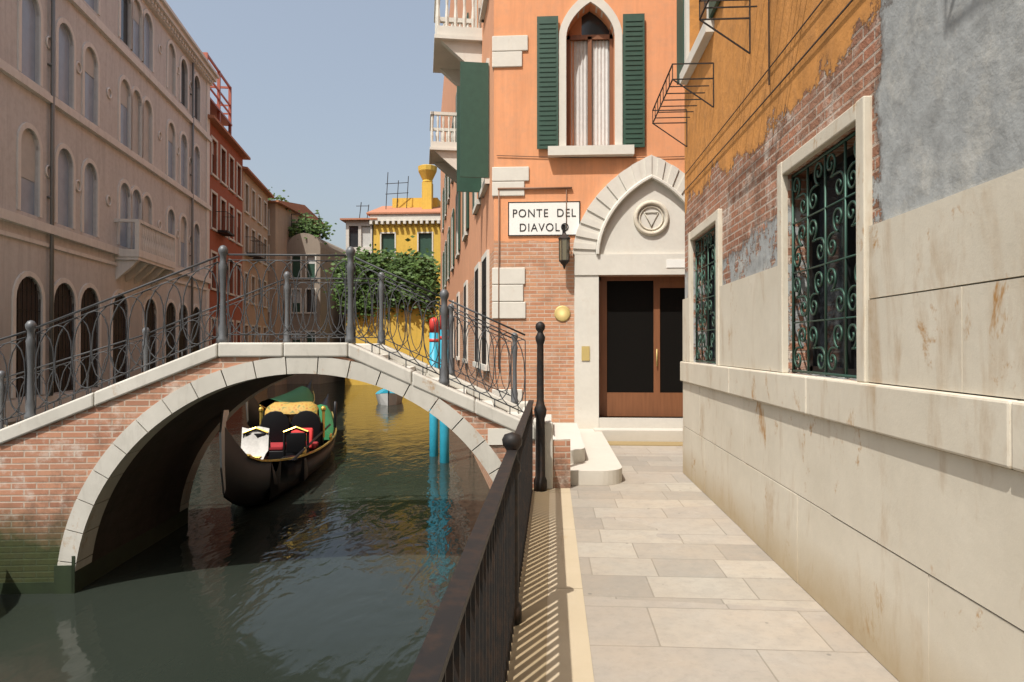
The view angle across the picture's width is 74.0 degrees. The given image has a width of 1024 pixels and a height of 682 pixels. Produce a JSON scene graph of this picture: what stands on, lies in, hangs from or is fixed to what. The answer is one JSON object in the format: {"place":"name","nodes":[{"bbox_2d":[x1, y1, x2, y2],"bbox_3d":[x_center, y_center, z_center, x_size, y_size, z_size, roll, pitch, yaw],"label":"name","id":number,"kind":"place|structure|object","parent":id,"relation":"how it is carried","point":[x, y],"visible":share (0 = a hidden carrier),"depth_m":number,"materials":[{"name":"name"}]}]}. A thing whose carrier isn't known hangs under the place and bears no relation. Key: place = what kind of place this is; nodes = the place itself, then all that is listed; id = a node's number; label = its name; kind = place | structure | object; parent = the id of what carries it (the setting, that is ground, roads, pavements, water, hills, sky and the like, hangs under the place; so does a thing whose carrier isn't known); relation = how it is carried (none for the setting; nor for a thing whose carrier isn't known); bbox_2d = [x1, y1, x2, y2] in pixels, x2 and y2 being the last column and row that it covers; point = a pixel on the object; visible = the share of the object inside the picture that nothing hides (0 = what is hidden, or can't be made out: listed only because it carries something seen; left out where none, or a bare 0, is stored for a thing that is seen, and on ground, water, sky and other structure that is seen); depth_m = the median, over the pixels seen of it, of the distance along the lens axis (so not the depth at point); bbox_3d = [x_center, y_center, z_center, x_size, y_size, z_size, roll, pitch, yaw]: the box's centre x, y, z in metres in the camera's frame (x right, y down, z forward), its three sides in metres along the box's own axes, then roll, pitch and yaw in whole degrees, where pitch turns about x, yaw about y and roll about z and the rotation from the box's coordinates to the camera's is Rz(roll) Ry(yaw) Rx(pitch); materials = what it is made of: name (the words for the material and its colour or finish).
{"place":"outdoors","nodes":[
{"label":"outdoors","id":0,"kind":"place"},
{"bbox_2d":[0,380,489,681],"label":"canal water","id":1,"kind":"structure","parent":0,"point":[340,563],"depth_m":7.66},
{"bbox_2d":[0,0,207,425],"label":"palazzo walls","id":2,"kind":"structure","parent":1,"relation":"in","point":[20,104],"depth_m":20.88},
{"bbox_2d":[11,0,201,397],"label":"window surrounds","id":3,"kind":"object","parent":2,"relation":"attached to","point":[30,274],"depth_m":20.69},
{"bbox_2d":[16,277,198,396],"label":"doors","id":4,"kind":"structure","parent":2,"relation":"attached to","point":[151,315],"depth_m":19.12,"materials":[{"name":"grey wood"}]},
{"bbox_2d":[16,278,198,396],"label":"door grilles","id":5,"kind":"object","parent":2,"relation":"on","point":[84,332],"visible":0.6,"depth_m":19.99,"materials":[{"name":"metal"}]},
{"bbox_2d":[20,0,196,270],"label":"windows","id":6,"kind":"structure","parent":2,"relation":"in","point":[27,142],"depth_m":19.10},
{"bbox_2d":[0,0,218,421],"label":"cornices","id":7,"kind":"object","parent":2,"relation":"attached to","point":[168,18],"visible":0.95,"depth_m":22.22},
{"bbox_2d":[45,36,191,243],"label":"palazzo medallions","id":8,"kind":"object","parent":2,"relation":"attached to","point":[110,97],"visible":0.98,"depth_m":21.54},
{"bbox_2d":[46,0,193,395],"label":"drainpipes","id":9,"kind":"object","parent":2,"relation":"attached to","point":[51,196],"visible":0.88,"depth_m":17.92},
{"bbox_2d":[84,0,196,248],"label":"window shutters","id":10,"kind":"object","parent":2,"relation":"in","point":[88,173],"visible":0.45,"depth_m":23.58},
{"bbox_2d":[114,218,175,286],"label":"balcony","id":11,"kind":"structure","parent":2,"relation":"attached to","point":[151,256],"depth_m":23.09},
{"bbox_2d":[208,122,242,345],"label":"red house walls","id":12,"kind":"structure","parent":1,"relation":"on","point":[217,240],"depth_m":35.30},
{"bbox_2d":[210,135,242,345],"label":"window frames","id":13,"kind":"structure","parent":12,"relation":"attached to","point":[224,200],"depth_m":35.60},
{"bbox_2d":[208,114,250,159],"bbox_3d":[-19.774,-10.884,34.687,10.700,0.900,7.300,0,0,-8],"label":"roof eave","id":14,"kind":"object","parent":12,"relation":"on","point":[224,132],"depth_m":34.79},
{"bbox_2d":[203,52,231,134],"bbox_3d":[-16.484,-12.070,34.328,3.400,3.333,4.500,0,0,-8],"label":"red house altana","id":15,"kind":"object","parent":14,"relation":"on","point":[219,114],"visible":0.3,"depth_m":34.89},
{"bbox_2d":[216,211,265,259],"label":"balconies","id":16,"kind":"structure","parent":12,"relation":"attached to","point":[226,233],"depth_m":39.61,"materials":[{"name":"metal"}]},
{"bbox_2d":[242,171,267,342],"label":"beige house walls","id":17,"kind":"structure","parent":1,"relation":"on","point":[261,268],"depth_m":41.62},
{"bbox_2d":[244,181,267,342],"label":"windows","id":18,"kind":"structure","parent":17,"relation":"attached to","point":[252,217],"depth_m":41.69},
{"bbox_2d":[242,166,273,197],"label":"roof eave","id":19,"kind":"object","parent":17,"relation":"on","point":[256,180],"depth_m":41.38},
{"bbox_2d":[223,395,334,506],"bbox_3d":[-4.873,2.051,15.310,1.588,1.738,11.660,0,0,-8],"label":"gondola hull","id":20,"kind":"object","parent":1,"relation":"on","point":[250,481],"visible":0.57,"depth_m":10.84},
{"bbox_2d":[219,410,228,492],"bbox_3d":[-4.056,1.517,9.619,0.027,1.243,0.506,0,0,-8],"label":"gondola ferro","id":21,"kind":"object","parent":20,"relation":"attached to","point":[224,415],"visible":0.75,"depth_m":9.48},
{"bbox_2d":[241,426,270,458],"bbox_3d":[-4.914,2.053,12.880,0.506,0.812,0.752,0,0,-8],"label":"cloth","id":22,"kind":"object","parent":20,"relation":"on","point":[252,444],"visible":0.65,"depth_m":13.06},
{"bbox_2d":[242,406,331,458],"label":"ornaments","id":23,"kind":"object","parent":20,"relation":"attached to","point":[261,409],"visible":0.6,"depth_m":14.78},
{"bbox_2d":[243,401,336,480],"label":"gondola seats","id":24,"kind":"object","parent":20,"relation":"in","point":[277,423],"visible":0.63,"depth_m":14.64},
{"bbox_2d":[265,402,318,414],"bbox_3d":[-4.817,1.555,14.922,1.100,0.435,0.440,0,0,-8],"label":"seat back","id":25,"kind":"object","parent":24,"relation":"on","point":[290,407],"visible":0.87,"depth_m":14.77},
{"bbox_2d":[249,412,336,461],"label":"gondola trim","id":26,"kind":"structure","parent":20,"relation":"attached to","point":[308,453],"depth_m":12.72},
{"bbox_2d":[269,442,318,450],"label":"seat cushions","id":27,"kind":"object","parent":20,"relation":"in","point":[276,446],"visible":0.41,"depth_m":14.18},
{"bbox_2d":[317,404,336,439],"bbox_3d":[-5.199,2.051,17.577,1.609,0.517,3.748,0,0,-8],"label":"gondola cover","id":28,"kind":"object","parent":20,"relation":"on","point":[328,421],"visible":0.25,"depth_m":17.78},
{"bbox_2d":[247,379,313,427],"bbox_3d":[-8.048,2.120,24.330,1.588,1.738,11.660,0,0,-8],"label":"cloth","id":29,"kind":"object","parent":1,"relation":"on","point":[253,414],"visible":0.25,"depth_m":19.10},
{"bbox_2d":[259,386,314,406],"bbox_3d":[-8.078,2.082,24.537,1.620,0.564,6.246,0,0,-8],"label":"boat cover","id":30,"kind":"object","parent":29,"relation":"on","point":[302,394],"visible":0.77,"depth_m":24.65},
{"bbox_2d":[0,354,569,582],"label":"brick bridge wall","id":31,"kind":"structure","parent":1,"relation":"in","point":[45,472],"depth_m":7.32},
{"bbox_2d":[0,503,187,593],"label":"algae stain","id":32,"kind":"object","parent":31,"relation":"attached to","point":[68,579],"visible":0.38,"depth_m":7.66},
{"bbox_2d":[92,374,431,561],"bbox_3d":[-2.395,1.843,8.916,4.800,2.950,2.900,0,0,-3],"label":"arch underside","id":33,"kind":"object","parent":31,"relation":"attached to","point":[146,495],"depth_m":8.57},
{"bbox_2d":[0,343,552,488],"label":"bridge coping","id":34,"kind":"object","parent":31,"relation":"on","point":[364,354],"visible":0.62,"depth_m":7.46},
{"bbox_2d":[24,245,449,419],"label":"railing posts","id":35,"kind":"object","parent":34,"relation":"on","point":[30,326],"visible":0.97,"depth_m":7.55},
{"bbox_2d":[0,254,525,426],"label":"bridge railing panels","id":36,"kind":"object","parent":35,"relation":"attached to","point":[128,328],"visible":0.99,"depth_m":7.57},
{"bbox_2d":[0,271,518,428],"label":"railing posts","id":37,"kind":"object","parent":34,"relation":"on","point":[287,276],"visible":0.77,"depth_m":10.25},
{"bbox_2d":[4,278,511,427],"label":"bridge railing panels","id":38,"kind":"object","parent":37,"relation":"attached to","point":[59,383],"visible":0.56,"depth_m":10.19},
{"bbox_2d":[57,357,500,570],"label":"bridge arch","id":39,"kind":"structure","parent":31,"relation":"attached to","point":[134,437],"depth_m":7.45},
{"bbox_2d":[488,428,514,444],"bbox_3d":[-0.101,1.069,7.609,0.340,0.180,0.040,0,0,-3],"label":"bridge tablet","id":40,"kind":"object","parent":31,"relation":"attached to","point":[495,436],"visible":0.57,"depth_m":7.58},
{"bbox_2d":[268,203,320,384],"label":"beige wing walls","id":41,"kind":"structure","parent":1,"relation":"in","point":[280,224],"depth_m":46.41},
{"bbox_2d":[268,209,269,342],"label":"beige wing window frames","id":42,"kind":"structure","parent":41,"relation":"attached to","point":[268,261],"depth_m":46.05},
{"bbox_2d":[268,200,323,224],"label":"tiled roof","id":43,"kind":"structure","parent":41,"relation":"on","point":[294,207],"depth_m":48.96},
{"bbox_2d":[287,247,344,383],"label":"gable house walls","id":44,"kind":"structure","parent":1,"relation":"on","point":[321,309],"depth_m":48.04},
{"bbox_2d":[268,187,336,244],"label":"rooftop plants","id":45,"kind":"object","parent":44,"relation":"on","point":[320,228],"visible":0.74,"depth_m":48.49,"materials":[{"name":"green plant"}]},
{"bbox_2d":[290,256,316,342],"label":"windows","id":46,"kind":"structure","parent":44,"relation":"attached to","point":[305,312],"depth_m":47.93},
{"bbox_2d":[346,220,373,258],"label":"white house walls","id":47,"kind":"structure","parent":1,"relation":"on","point":[359,223],"depth_m":50.82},
{"bbox_2d":[350,226,369,256],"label":"white house windows","id":48,"kind":"structure","parent":47,"relation":"in","point":[354,236],"depth_m":50.96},
{"bbox_2d":[359,174,408,217],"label":"roof antennas","id":49,"kind":"object","parent":47,"relation":"on","point":[387,183],"visible":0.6,"depth_m":52.88,"materials":[{"name":"metal"}]},
{"bbox_2d":[376,391,402,405],"bbox_3d":[-5.843,2.650,32.585,1.340,0.600,4.500,0,0,-8],"label":"boat","id":50,"kind":"object","parent":1,"relation":"on","point":[394,399],"visible":0.62,"depth_m":30.68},
{"bbox_2d":[345,285,435,384],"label":"yellow wall","id":51,"kind":"structure","parent":1,"relation":"in","point":[416,328],"depth_m":46.54,"materials":[{"name":"paint"}]},
{"bbox_2d":[323,235,440,319],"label":"ivy","id":52,"kind":"object","parent":51,"relation":"attached to","point":[415,268],"depth_m":46.03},
{"bbox_2d":[339,286,438,321],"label":"hanging ivy","id":53,"kind":"object","parent":51,"relation":"attached to","point":[402,305],"visible":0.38,"depth_m":46.20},
{"bbox_2d":[372,221,440,368],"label":"yellow house walls","id":54,"kind":"structure","parent":1,"relation":"on","point":[403,233],"depth_m":50.60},
{"bbox_2d":[382,234,394,257],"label":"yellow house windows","id":55,"kind":"structure","parent":54,"relation":"in","point":[388,241],"depth_m":50.84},
{"bbox_2d":[366,205,440,215],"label":"roof","id":56,"kind":"structure","parent":54,"relation":"on","point":[391,210],"depth_m":51.07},
{"bbox_2d":[392,164,440,208],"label":"chimney","id":57,"kind":"object","parent":56,"relation":"on","point":[427,173],"visible":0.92,"depth_m":52.21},
{"bbox_2d":[369,214,440,224],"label":"roof cornice","id":58,"kind":"structure","parent":54,"relation":"attached to","point":[399,218],"depth_m":50.35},
{"bbox_2d":[380,232,433,258],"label":"window frames","id":59,"kind":"structure","parent":54,"relation":"attached to","point":[417,239],"depth_m":50.52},
{"bbox_2d":[419,233,431,256],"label":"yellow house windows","id":60,"kind":"structure","parent":54,"relation":"in","point":[425,241],"depth_m":50.67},
{"bbox_2d":[429,330,448,462],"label":"mooring poles","id":61,"kind":"object","parent":1,"relation":"in","point":[433,439],"visible":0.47,"depth_m":16.32,"materials":[{"name":"teal paint"}]},
{"bbox_2d":[429,315,441,341],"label":"mooring pole caps","id":62,"kind":"object","parent":61,"relation":"on","point":[431,325],"visible":0.43,"depth_m":16.36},
{"bbox_2d":[440,0,581,487],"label":"orange canal wall","id":63,"kind":"structure","parent":1,"relation":"in","point":[476,244],"depth_m":16.63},
{"bbox_2d":[442,0,489,370],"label":"window frames","id":64,"kind":"structure","parent":63,"relation":"attached to","point":[482,7],"depth_m":14.90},
{"bbox_2d":[452,257,485,364],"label":"window frames","id":65,"kind":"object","parent":63,"relation":"attached to","point":[483,304],"visible":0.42,"depth_m":13.77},
{"bbox_2d":[492,35,528,400],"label":"quoin stones","id":66,"kind":"object","parent":63,"relation":"attached to","point":[507,51],"visible":0.65,"depth_m":11.91,"materials":[{"name":"stone"}]},
{"bbox_2d":[293,256,314,341],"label":"window frames","id":67,"kind":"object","parent":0,"point":[309,297],"visible":0.52,"depth_m":48.10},
{"bbox_2d":[166,0,449,249],"label":"sky","id":68,"kind":"structure","parent":0,"point":[331,99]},
{"bbox_2d":[287,233,345,256],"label":"roof","id":69,"kind":"structure","parent":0,"point":[310,241],"depth_m":48.03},
{"bbox_2d":[345,355,556,439],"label":"bridge deck paving","id":70,"kind":"structure","parent":0,"point":[462,390],"depth_m":9.81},
{"bbox_2d":[429,0,481,183],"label":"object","id":71,"kind":"structure","parent":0,"point":[454,45],"depth_m":15.22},
{"bbox_2d":[443,13,488,288],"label":"window shutters","id":72,"kind":"object","parent":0,"point":[472,117],"visible":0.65,"depth_m":12.70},
{"bbox_2d":[534,321,546,491],"bbox_3d":[0.313,0.720,7.519,0.150,1.875,0.150,0,0,3],"label":"railing post","id":73,"kind":"object","parent":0,"point":[540,479],"visible":1,"depth_m":7.48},
{"bbox_2d":[570,445,898,681],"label":"pavement","id":74,"kind":"structure","parent":0,"point":[684,578],"depth_m":4.33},
{"bbox_2d":[514,407,621,485],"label":"bridge steps","id":75,"kind":"structure","parent":74,"relation":"on","point":[594,461],"depth_m":8.45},
{"bbox_2d":[494,0,684,422],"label":"orange wall","id":76,"kind":"structure","parent":74,"relation":"on","point":[548,287],"depth_m":11.89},
{"bbox_2d":[498,187,571,368],"bbox_3d":[0.398,-1.099,11.876,1.300,3.180,0.035,0,0,3],"label":"orange conduit","id":77,"kind":"object","parent":76,"relation":"attached to","point":[524,188],"visible":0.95,"depth_m":11.90,"materials":[{"name":"brown"}]},
{"bbox_2d":[509,202,578,235],"bbox_3d":[0.559,-2.139,11.899,1.260,0.600,0.030,0,0,3],"label":"street sign","id":78,"kind":"object","parent":76,"relation":"attached to","point":[516,221],"visible":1,"depth_m":11.88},
{"bbox_2d":[508,201,579,235],"bbox_3d":[0.559,-2.139,11.884,1.260,0.600,0.005,0,0,3],"label":"sign border","id":79,"kind":"object","parent":78,"relation":"attached to","point":[541,202],"visible":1,"depth_m":11.88,"materials":[{"name":"black paint"}]},
{"bbox_2d":[513,209,575,216],"bbox_3d":[0.564,-2.237,11.881,1.100,0.140,0.004,0,0,3],"label":"sign lettering","id":80,"kind":"object","parent":78,"relation":"attached to","point":[539,212],"visible":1,"depth_m":11.88,"materials":[{"name":"black paint"}]},
{"bbox_2d":[520,223,568,230],"bbox_3d":[0.561,-1.987,11.879,0.852,0.140,0.004,0,0,3],"label":"street sign text","id":81,"kind":"object","parent":78,"relation":"attached to","point":[542,227],"visible":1,"depth_m":11.88,"materials":[{"name":"black paint"}]},
{"bbox_2d":[554,306,569,321],"bbox_3d":[0.879,-0.479,11.863,0.280,0.280,0.020,0,0,3],"label":"brass plaque","id":82,"kind":"object","parent":76,"relation":"attached to","point":[562,313],"visible":1,"depth_m":11.85,"materials":[{"name":"gold"}]},
{"bbox_2d":[558,226,569,268],"bbox_3d":[0.900,-1.630,11.726,0.210,0.800,0.313,0,0,3],"label":"lantern frame","id":83,"kind":"object","parent":76,"relation":"attached to","point":[564,263],"visible":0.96,"depth_m":11.63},
{"bbox_2d":[559,239,568,259],"bbox_3d":[0.896,-1.558,11.660,0.170,0.375,0.147,0,0,3],"label":"lantern glass","id":84,"kind":"object","parent":83,"relation":"in","point":[564,254],"visible":0.9,"depth_m":11.59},
{"bbox_2d":[537,13,644,148],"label":"shutters","id":85,"kind":"object","parent":76,"relation":"attached to","point":[633,80],"visible":1,"depth_m":11.77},
{"bbox_2d":[548,0,633,157],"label":"gothic window","id":86,"kind":"structure","parent":76,"relation":"in","point":[617,149],"depth_m":11.82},
{"bbox_2d":[571,40,608,145],"bbox_3d":[1.384,-4.404,12.144,0.700,1.914,0.020,0,0,3],"label":"curtain","id":87,"kind":"object","parent":86,"relation":"in","point":[600,92],"visible":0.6,"depth_m":12.14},
{"bbox_2d":[566,28,613,145],"bbox_3d":[1.382,-4.637,12.101,0.840,2.540,0.050,0,0,3],"label":"window frame","id":88,"kind":"object","parent":86,"relation":"attached to","point":[590,38],"visible":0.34,"depth_m":12.07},
{"bbox_2d":[574,179,684,428],"bbox_3d":[2.417,-0.584,11.868,2.650,4.550,0.330,0,0,3],"label":"door surround","id":89,"kind":"object","parent":76,"relation":"attached to","point":[627,247],"visible":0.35,"depth_m":11.78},
{"bbox_2d":[582,346,589,360],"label":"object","id":90,"kind":"structure","parent":89,"relation":"attached to","point":[585,353],"depth_m":11.77,"materials":[{"name":"gold metal"}]},
{"bbox_2d":[573,155,684,254],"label":"stone arch","id":91,"kind":"structure","parent":89,"relation":"attached to","point":[614,193],"depth_m":11.74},
{"bbox_2d":[599,276,684,416],"bbox_3d":[2.427,0.097,12.033,1.810,2.470,0.070,0,0,3],"label":"door","id":92,"kind":"structure","parent":89,"relation":"in","point":[629,336],"depth_m":12.03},
{"bbox_2d":[633,200,668,235],"bbox_3d":[2.409,-2.124,11.760,0.620,0.620,0.069,0,0,3],"label":"round medallion","id":93,"kind":"object","parent":89,"relation":"attached to","point":[651,232],"visible":1,"depth_m":11.74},
{"bbox_2d":[666,259,684,267],"bbox_3d":[2.856,-1.330,11.683,0.400,0.140,0.020,0,0,3],"label":"wall plaque","id":94,"kind":"object","parent":89,"relation":"attached to","point":[675,263],"visible":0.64,"depth_m":11.68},
{"bbox_2d":[593,416,683,441],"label":"door steps","id":95,"kind":"structure","parent":76,"relation":"attached to","point":[661,429],"depth_m":11.51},
{"bbox_2d":[607,441,682,445],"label":"step","id":96,"kind":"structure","parent":74,"relation":"on","point":[635,443],"depth_m":11.10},
{"bbox_2d":[685,0,1023,399],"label":"building wall","id":97,"kind":"structure","parent":74,"relation":"on","point":[941,82],"depth_m":3.97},
{"bbox_2d":[497,0,852,190],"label":"wall cables","id":98,"kind":"object","parent":97,"relation":"attached to","point":[817,40],"depth_m":5.21,"materials":[{"name":"black paint"}]},
{"bbox_2d":[652,62,713,146],"bbox_3d":[1.924,-2.651,7.771,0.432,0.471,1.413,0,0,3],"label":"rack","id":99,"kind":"object","parent":97,"relation":"attached to","point":[676,110],"visible":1,"depth_m":7.66,"materials":[{"name":"metal"}]},
{"bbox_2d":[680,0,713,84],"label":"window frame","id":100,"kind":"object","parent":97,"relation":"attached to","point":[699,46],"visible":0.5,"depth_m":7.82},
{"bbox_2d":[677,0,719,84],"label":"upper window shutter","id":101,"kind":"object","parent":97,"relation":"attached to","point":[680,31],"visible":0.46,"depth_m":8.63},
{"bbox_2d":[688,209,722,365],"bbox_3d":[2.189,-0.527,7.449,0.225,1.552,1.480,0,0,3],"label":"window frame","id":102,"kind":"object","parent":97,"relation":"attached to","point":[715,217],"visible":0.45,"depth_m":7.11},
{"bbox_2d":[695,226,715,363],"bbox_3d":[2.151,-0.478,7.450,0.021,1.440,1.270,0,0,3],"label":"grille window","id":103,"kind":"structure","parent":102,"relation":"attached to","point":[702,320],"depth_m":7.60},
{"bbox_2d":[706,235,714,361],"bbox_3d":[2.296,-0.478,7.442,0.050,1.450,1.280,0,0,3],"label":"sash window","id":104,"kind":"structure","parent":102,"relation":"in","point":[710,327],"depth_m":8.03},
{"bbox_2d":[711,242,714,357],"bbox_3d":[2.351,-0.478,7.439,0.060,1.550,1.380,0,0,3],"label":"window glass","id":105,"kind":"object","parent":104,"relation":"in","point":[713,299],"visible":0.07,"depth_m":7.93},
{"bbox_2d":[699,0,756,53],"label":"rack","id":106,"kind":"object","parent":97,"relation":"attached to","point":[717,31],"visible":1,"depth_m":5.76,"materials":[{"name":"metal"}]},
{"bbox_2d":[777,96,872,382],"bbox_3d":[2.001,-0.531,4.254,0.225,1.512,1.380,0,0,3],"label":"window frame","id":107,"kind":"object","parent":97,"relation":"attached to","point":[858,114],"visible":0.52,"depth_m":3.66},
{"bbox_2d":[791,131,856,377],"bbox_3d":[1.963,-0.482,4.256,0.021,1.400,1.170,0,0,3],"label":"grille window","id":108,"kind":"structure","parent":107,"relation":"attached to","point":[845,299],"depth_m":4.26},
{"bbox_2d":[809,146,856,374],"bbox_3d":[2.108,-0.482,4.247,0.050,1.410,1.180,0,0,3],"label":"sash window","id":109,"kind":"structure","parent":107,"relation":"in","point":[851,261],"depth_m":4.29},
{"bbox_2d":[819,158,856,368],"bbox_3d":[2.163,-0.482,4.244,0.060,1.510,1.280,0,0,3],"label":"window glass","id":110,"kind":"object","parent":109,"relation":"in","point":[837,266],"visible":0.07,"depth_m":4.57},
{"bbox_2d":[683,168,1023,681],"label":"stone facing","id":111,"kind":"object","parent":97,"relation":"attached to","point":[899,560],"depth_m":3.17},
{"bbox_2d":[680,361,1023,472],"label":"stone ledge","id":112,"kind":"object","parent":111,"relation":"attached to","point":[987,429],"depth_m":3.19,"materials":[{"name":"stone"}]},
{"bbox_3d":[-0.185,2.734,-2.054,0.530,1.800,19.920,0,0,3],"label":"quay wall","id":113,"kind":"object","parent":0,"visible":0},
{"bbox_2d":[546,488,593,681],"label":"kerb stones","id":114,"kind":"object","parent":113,"relation":"on","point":[568,655],"visible":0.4,"depth_m":4.21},
{"bbox_2d":[502,432,522,625],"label":"fondamenta railing posts","id":115,"kind":"object","parent":114,"relation":"on","point":[511,440],"visible":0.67,"depth_m":3.90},
{"bbox_2d":[407,400,533,681],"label":"fondamenta railing bars","id":116,"kind":"object","parent":115,"relation":"attached to","point":[469,636],"visible":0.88,"depth_m":2.29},
{"bbox_2d":[506,488,548,681],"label":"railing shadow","id":117,"kind":"object","parent":114,"relation":"on","point":[527,662],"visible":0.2,"depth_m":4.22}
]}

